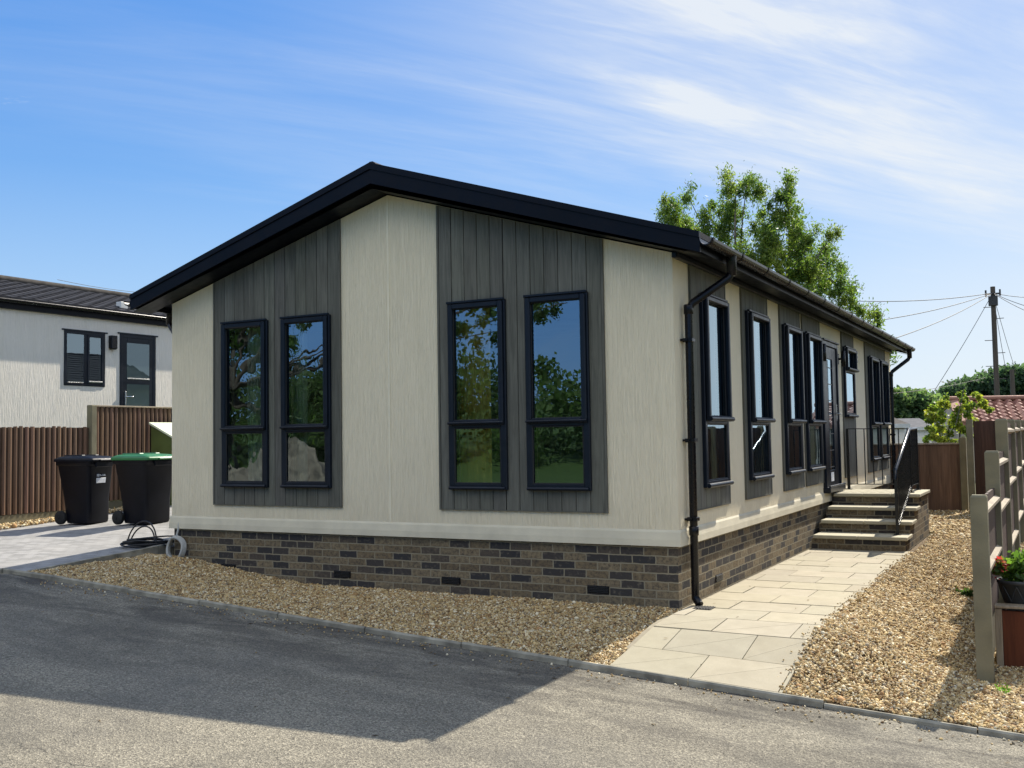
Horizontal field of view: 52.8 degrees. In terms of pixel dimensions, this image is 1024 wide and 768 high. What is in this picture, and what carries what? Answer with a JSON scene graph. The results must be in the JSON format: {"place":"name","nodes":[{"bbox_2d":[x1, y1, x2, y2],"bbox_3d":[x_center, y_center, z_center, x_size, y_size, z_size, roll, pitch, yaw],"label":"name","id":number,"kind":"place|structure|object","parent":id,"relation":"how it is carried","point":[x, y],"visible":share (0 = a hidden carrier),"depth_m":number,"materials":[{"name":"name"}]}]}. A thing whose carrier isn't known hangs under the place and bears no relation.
{"place":"outdoors","nodes":[
{"label":"outdoors","id":0,"kind":"place"},
{"bbox_2d":[0,506,173,570],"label":"driveway","id":1,"kind":"structure","parent":0,"point":[29,547],"depth_m":13.27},
{"bbox_2d":[54,454,112,524],"bbox_3d":[-6.373,1.570,15.414,0.815,1.024,0.569,-2,-3,22],"label":"wheelie bin","id":2,"kind":"object","parent":1,"relation":"on","point":[85,481],"visible":0.98,"depth_m":15.21,"materials":[{"name":"plastic"}]},
{"bbox_2d":[27,543,173,570],"bbox_3d":[-4.535,2.025,11.432,0.050,0.332,2.024,-3,-3,28],"label":"drive edging","id":3,"kind":"object","parent":1,"relation":"on","point":[159,549],"visible":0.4,"depth_m":11.67,"materials":[{"name":"concrete"}]},
{"bbox_2d":[111,453,171,524],"bbox_3d":[-5.339,1.514,15.004,0.815,1.024,0.653,-2,-3,26],"label":"wheelie bin","id":4,"kind":"object","parent":1,"relation":"on","point":[145,481],"visible":0.94,"depth_m":14.78,"materials":[{"name":"plastic"}]},
{"bbox_2d":[120,521,173,547],"bbox_3d":[-4.144,1.783,12.288,1.120,0.308,0.623,-3,-3,28],"label":"cable coil","id":5,"kind":"object","parent":1,"relation":"on","point":[142,542],"visible":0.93,"depth_m":12.22,"materials":[{"name":"black rubber"}]},
{"bbox_2d":[149,422,171,505],"bbox_3d":[-5.621,1.448,18.362,0.870,1.542,1.360,-3,-3,28],"label":"storage box","id":6,"kind":"object","parent":1,"relation":"on","point":[161,437],"visible":0.14,"depth_m":17.92,"materials":[{"name":"plastic"}]},
{"bbox_2d":[57,279,131,291],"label":"overhead wire","id":7,"kind":"object","parent":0,"point":[93,286],"visible":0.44,"depth_m":47.76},
{"bbox_2d":[29,553,681,664],"bbox_3d":[-1.748,2.011,9.748,6.462,0.432,1.723,-3,-3,28],"label":"gravel bed","id":8,"kind":"object","parent":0,"point":[505,622],"visible":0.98,"depth_m":9.25,"materials":[{"name":"brown gravel"}]},
{"bbox_2d":[0,573,1023,767],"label":"road","id":9,"kind":"structure","parent":0,"point":[151,686],"depth_m":6.37,"materials":[{"name":"grey asphalt"}]},
{"bbox_2d":[0,568,1023,740],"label":"kerb","id":10,"kind":"structure","parent":9,"relation":"on","point":[782,697],"depth_m":7.64,"materials":[{"name":"concrete"}]},
{"bbox_2d":[32,555,1023,753],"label":"stray stones","id":11,"kind":"object","parent":9,"relation":"on","point":[675,684],"visible":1,"depth_m":7.82,"materials":[{"name":"grey gravel"}]},
{"bbox_2d":[0,0,1023,392],"label":"sky","id":12,"kind":"structure","parent":0,"point":[139,138],"materials":[{"name":"blue"}]},
{"bbox_2d":[627,550,807,648],"bbox_3d":[2.850,2.132,10.232,1.296,0.226,6.900,-3,-3,28],"label":"path bedding","id":13,"kind":"object","parent":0,"point":[640,636],"visible":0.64,"depth_m":8.50,"materials":[{"name":"beige concrete"}]},
{"bbox_2d":[611,548,908,692],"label":"path","id":14,"kind":"structure","parent":0,"point":[756,641],"depth_m":8.28,"materials":[{"name":"beige stone"}]},
{"bbox_2d":[692,605,714,609],"bbox_3d":[1.675,1.949,8.995,0.160,0.011,0.160,-3,-3,28],"label":"drain grate","id":15,"kind":"object","parent":14,"relation":"on","point":[701,607],"visible":1,"depth_m":8.97,"materials":[{"name":"grey metal"}]},
{"bbox_2d":[779,533,1023,733],"bbox_3d":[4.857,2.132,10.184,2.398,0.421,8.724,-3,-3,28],"label":"gravel yard","id":16,"kind":"structure","parent":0,"point":[897,618],"depth_m":7.67,"materials":[{"name":"beige gravel"}]},
{"bbox_2d":[953,585,972,596],"bbox_3d":[4.514,2.085,10.340,0.200,0.123,0.176,-3,-3,28],"label":"weed","id":17,"kind":"object","parent":16,"relation":"on","point":[969,592],"visible":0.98,"depth_m":10.30,"materials":[{"name":"green plant"}]},
{"bbox_2d":[970,419,1023,682],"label":"panel fence","id":18,"kind":"object","parent":16,"relation":"on","point":[997,517],"visible":0.89,"depth_m":8.89,"materials":[{"name":"wood"}]},
{"bbox_2d":[994,682,1010,693],"bbox_3d":[3.398,2.109,7.149,0.094,0.079,0.107,1,-4,-32],"label":"weed","id":19,"kind":"object","parent":16,"relation":"on","point":[1009,689],"visible":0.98,"depth_m":7.13,"materials":[{"name":"green plant"}]},
{"bbox_2d":[994,603,1023,667],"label":"planter box","id":20,"kind":"object","parent":16,"relation":"on","point":[1009,625],"visible":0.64,"depth_m":7.94,"materials":[{"name":"brown wood"}]},
{"bbox_2d":[996,577,1023,603],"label":"flower pot","id":21,"kind":"object","parent":20,"relation":"on","point":[1012,592],"visible":0.95,"depth_m":8.03,"materials":[{"name":"plastic"}]},
{"bbox_2d":[991,548,1023,581],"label":"potted plant","id":22,"kind":"object","parent":21,"relation":"in","point":[1011,568],"visible":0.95,"depth_m":8.09,"materials":[{"name":"green plant"}]},
{"bbox_2d":[955,387,964,425],"bbox_3d":[10.423,0.514,24.000,0.244,0.908,0.017,-2,-3,12],"label":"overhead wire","id":23,"kind":"object","parent":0,"point":[960,406],"visible":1,"depth_m":23.99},
{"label":"back ground","id":24,"kind":"structure","parent":0,"visible":0},
{"bbox_2d":[124,161,915,608],"bbox_3d":[1.797,0.301,16.237,7.032,4.572,13.578,-3,-3,28],"label":"park home","id":25,"kind":"object","parent":24,"relation":"on","point":[676,411],"visible":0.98,"depth_m":10.54,"materials":[{"name":"beige paint"}]},
{"bbox_2d":[166,523,186,557],"bbox_3d":[-3.832,1.789,11.784,0.286,0.472,0.108,-3,-3,28],"label":"hose coil","id":26,"kind":"object","parent":25,"relation":"attached to","point":[183,543],"visible":0.84,"depth_m":11.74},
{"bbox_2d":[219,318,268,487],"bbox_3d":[-2.944,0.217,11.401,0.660,1.842,0.147,-3,-3,28],"label":"window","id":27,"kind":"structure","parent":25,"relation":"in","point":[227,429],"depth_m":11.39,"materials":[{"name":"black plastic"}]},
{"bbox_2d":[247,327,261,480],"bbox_3d":[-2.855,0.333,11.601,0.300,2.230,0.080,-3,-3,28],"label":"curtain","id":28,"kind":"object","parent":25,"relation":"hanging from","point":[254,440],"visible":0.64,"depth_m":11.62,"materials":[{"name":"grey fabric"}]},
{"bbox_2d":[293,323,307,480],"bbox_3d":[-2.327,0.309,11.303,0.180,2.230,0.060,-3,-3,28],"label":"curtain","id":29,"kind":"object","parent":25,"relation":"hanging from","point":[300,398],"visible":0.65,"depth_m":11.29,"materials":[{"name":"grey fabric"}]},
{"bbox_2d":[279,313,331,487],"bbox_3d":[-2.190,0.184,10.999,0.657,1.842,0.147,-3,-3,28],"label":"window","id":30,"kind":"structure","parent":25,"relation":"in","point":[286,427],"depth_m":10.99,"materials":[{"name":"black plastic"}]},
{"bbox_2d":[458,308,491,482],"bbox_3d":[-0.366,0.222,10.259,0.380,2.230,0.060,-3,-3,28],"label":"curtain","id":31,"kind":"object","parent":25,"relation":"hanging from","point":[475,392],"visible":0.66,"depth_m":10.26,"materials":[{"name":"fabric"}]},
{"bbox_2d":[446,297,508,489],"bbox_3d":[-0.332,0.102,10.009,0.644,1.842,0.147,-3,-3,28],"label":"window","id":32,"kind":"structure","parent":25,"relation":"in","point":[454,423],"depth_m":9.97,"materials":[{"name":"black plastic"}]},
{"bbox_2d":[523,290,591,490],"bbox_3d":[0.428,0.069,9.605,0.652,1.842,0.147,-3,-3,28],"label":"window","id":33,"kind":"structure","parent":25,"relation":"in","point":[531,421],"depth_m":9.56,"materials":[{"name":"black plastic"}]},
{"bbox_2d":[699,295,734,487],"bbox_3d":[1.972,0.067,10.015,0.171,1.845,0.770,-3,-3,28],"label":"window","id":34,"kind":"structure","parent":25,"relation":"in","point":[714,311],"depth_m":10.02,"materials":[{"name":"black glass"}]},
{"bbox_2d":[745,309,775,480],"bbox_3d":[2.735,0.130,11.442,0.171,1.845,0.830,-3,-3,28],"label":"window","id":35,"kind":"structure","parent":25,"relation":"in","point":[757,325],"depth_m":11.44,"materials":[{"name":"clear glass"}]},
{"bbox_2d":[781,323,806,474],"bbox_3d":[3.509,0.194,12.892,0.171,1.845,0.820,-3,-3,28],"label":"window","id":36,"kind":"structure","parent":25,"relation":"in","point":[792,336],"depth_m":12.90,"materials":[{"name":"clear glass"}]},
{"bbox_2d":[803,331,826,470],"bbox_3d":[4.079,0.241,13.959,0.171,1.845,0.880,-3,-3,28],"label":"window","id":37,"kind":"structure","parent":25,"relation":"in","point":[812,343],"depth_m":13.97,"materials":[{"name":"clear glass"}]},
{"bbox_2d":[822,338,845,492],"bbox_3d":[4.646,0.463,15.019,0.156,2.190,1.140,-3,-3,28],"label":"front door","id":38,"kind":"structure","parent":25,"relation":"in","point":[833,483],"depth_m":15.09,"materials":[{"name":"black glass"}]},
{"bbox_2d":[842,345,858,417],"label":"window","id":39,"kind":"structure","parent":25,"relation":"in","point":[849,379],"depth_m":16.38,"materials":[{"name":"clear glass"}]},
{"bbox_2d":[867,355,882,460],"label":"window","id":40,"kind":"structure","parent":25,"relation":"in","point":[874,391],"depth_m":18.45,"materials":[{"name":"black plastic"}]},
{"bbox_2d":[879,359,891,458],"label":"window","id":41,"kind":"structure","parent":25,"relation":"in","point":[884,366],"depth_m":19.53,"materials":[{"name":"black plastic"}]},
{"bbox_2d":[652,161,901,366],"bbox_3d":[6.723,-1.581,26.959,6.561,8.816,3.738,-1,-3,-3],"label":"tall tree","id":42,"kind":"object","parent":24,"relation":"on","point":[810,270],"visible":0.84,"depth_m":26.51,"materials":[{"name":"green plant"}]},
{"bbox_2d":[812,489,929,551],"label":"brick steps","id":43,"kind":"structure","parent":24,"relation":"on","point":[859,519],"depth_m":13.93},
{"bbox_2d":[846,427,921,534],"bbox_3d":[5.070,1.315,14.602,1.080,1.398,2.339,-3,-3,28],"label":"railing","id":44,"kind":"object","parent":43,"relation":"on","point":[906,473],"visible":1,"depth_m":14.64,"materials":[{"name":"metal"}]},
{"bbox_2d":[894,418,909,442],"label":"distant home","id":45,"kind":"object","parent":24,"relation":"on","point":[900,423],"visible":0.17,"depth_m":52.17,"materials":[{"name":"white paint"}]},
{"bbox_2d":[899,418,931,442],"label":"distant home","id":46,"kind":"object","parent":24,"relation":"on","point":[919,424],"visible":0.25,"depth_m":66.55,"materials":[{"name":"white plastic"}]},
{"bbox_2d":[927,509,970,539],"bbox_3d":[7.728,2.339,18.054,2.554,0.133,7.949,-3,-3,28],"label":"gravel yard rear","id":47,"kind":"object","parent":24,"relation":"on","point":[948,524],"visible":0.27,"depth_m":16.53,"materials":[{"name":"gravel"}]},
{"bbox_2d":[890,437,968,510],"bbox_3d":[7.940,1.757,19.840,1.506,1.448,0.120,-3,-3,28],"label":"fence","id":48,"kind":"object","parent":47,"relation":"on","point":[943,474],"visible":0.56,"depth_m":19.67,"materials":[{"name":"brown wood"}]},
{"bbox_2d":[966,420,995,511],"bbox_3d":[8.880,1.529,18.893,0.979,1.773,0.120,-3,-3,28],"label":"tall fence","id":49,"kind":"object","parent":47,"relation":"on","point":[983,432],"visible":0.38,"depth_m":19.03,"materials":[{"name":"wood"}]},
{"bbox_2d":[922,389,994,444],"bbox_3d":[11.672,1.440,26.977,2.040,2.638,1.258,-1,-3,1],"label":"golden shrub","id":50,"kind":"object","parent":24,"relation":"on","point":[932,414],"visible":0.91,"depth_m":26.84,"materials":[{"name":"green plant"}]},
{"bbox_2d":[932,395,1023,468],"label":"tiled outbuilding","id":51,"kind":"structure","parent":24,"relation":"on","point":[1009,407],"depth_m":31.80,"materials":[{"name":"tile"}]},
{"bbox_2d":[983,286,1005,395],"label":"utility pole","id":52,"kind":"object","parent":24,"relation":"on","point":[993,302],"visible":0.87,"depth_m":47.78,"materials":[{"name":"brown wood"}]},
{"bbox_2d":[862,293,989,301],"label":"overhead wire","id":53,"kind":"object","parent":52,"relation":"attached to","point":[921,300],"visible":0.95,"depth_m":43.48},
{"bbox_2d":[868,293,990,321],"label":"overhead wire","id":54,"kind":"object","parent":52,"relation":"attached to","point":[935,309],"visible":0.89,"depth_m":42.80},
{"bbox_2d":[897,293,992,337],"bbox_3d":[17.496,-2.874,40.967,0.029,3.314,16.870,-3,-4,35],"label":"overhead wire","id":55,"kind":"object","parent":52,"relation":"attached to","point":[943,319],"visible":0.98,"depth_m":39.30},
{"bbox_2d":[931,295,991,395],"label":"overhead wire","id":56,"kind":"object","parent":52,"relation":"attached to","point":[961,347],"visible":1,"depth_m":45.79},
{"bbox_2d":[996,314,1005,368],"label":"overhead wire","id":57,"kind":"object","parent":52,"relation":"attached to","point":[1000,339],"visible":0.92,"depth_m":49.06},
{"bbox_2d":[996,306,1015,370],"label":"overhead wire","id":58,"kind":"object","parent":52,"relation":"attached to","point":[1005,337],"visible":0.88,"depth_m":53.81,"materials":[{"name":"black metal"}]},
{"bbox_2d":[1010,369,1014,394],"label":"utility pole","id":59,"kind":"object","parent":24,"relation":"on","point":[1012,384],"visible":0.43,"depth_m":74.84,"materials":[{"name":"brown wood"}]},
{"bbox_3d":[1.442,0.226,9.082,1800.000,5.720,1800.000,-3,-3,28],"label":"ground","id":60,"kind":"structure","parent":0,"visible":0},
{"bbox_2d":[893,385,948,423],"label":"distant wood","id":61,"kind":"object","parent":60,"relation":"on","point":[909,404],"visible":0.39,"depth_m":122.02,"materials":[{"name":"green plant"}]},
{"bbox_2d":[893,377,985,393],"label":"overhead wire","id":62,"kind":"object","parent":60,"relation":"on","point":[940,387],"visible":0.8,"depth_m":65.67,"materials":[{"name":"black metal"}]},
{"bbox_2d":[935,361,1023,395],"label":"distant wood","id":63,"kind":"object","parent":60,"relation":"on","point":[984,386],"visible":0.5,"depth_m":142.12,"materials":[{"name":"green plant"}]},
{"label":"gravel strip base","id":64,"kind":"structure","parent":0,"visible":0},
{"bbox_2d":[0,506,122,529],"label":"gravel strip","id":65,"kind":"object","parent":64,"relation":"on","point":[8,525],"visible":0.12,"depth_m":15.66,"materials":[{"name":"gravel"}]},
{"bbox_2d":[0,405,171,523],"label":"batten fence","id":66,"kind":"object","parent":64,"relation":"on","point":[30,483],"visible":0.46,"depth_m":16.42,"materials":[{"name":"wood"}]},
{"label":"upper plot","id":67,"kind":"structure","parent":0,"visible":0},
{"bbox_2d":[0,275,171,427],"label":"neighbour house","id":68,"kind":"structure","parent":67,"relation":"on","point":[69,354],"depth_m":19.71,"materials":[{"name":"white paint"}]},
{"bbox_2d":[62,328,107,386],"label":"window","id":69,"kind":"structure","parent":68,"relation":"in","point":[86,335],"depth_m":19.69,"materials":[{"name":"black plastic"}]},
{"bbox_2d":[118,332,157,407],"bbox_3d":[-7.504,0.054,20.740,0.153,2.125,1.000,-3,-3,29],"label":"back door","id":70,"kind":"structure","parent":68,"relation":"in","point":[137,380],"depth_m":20.75,"materials":[{"name":"grey glass"}]}
]}

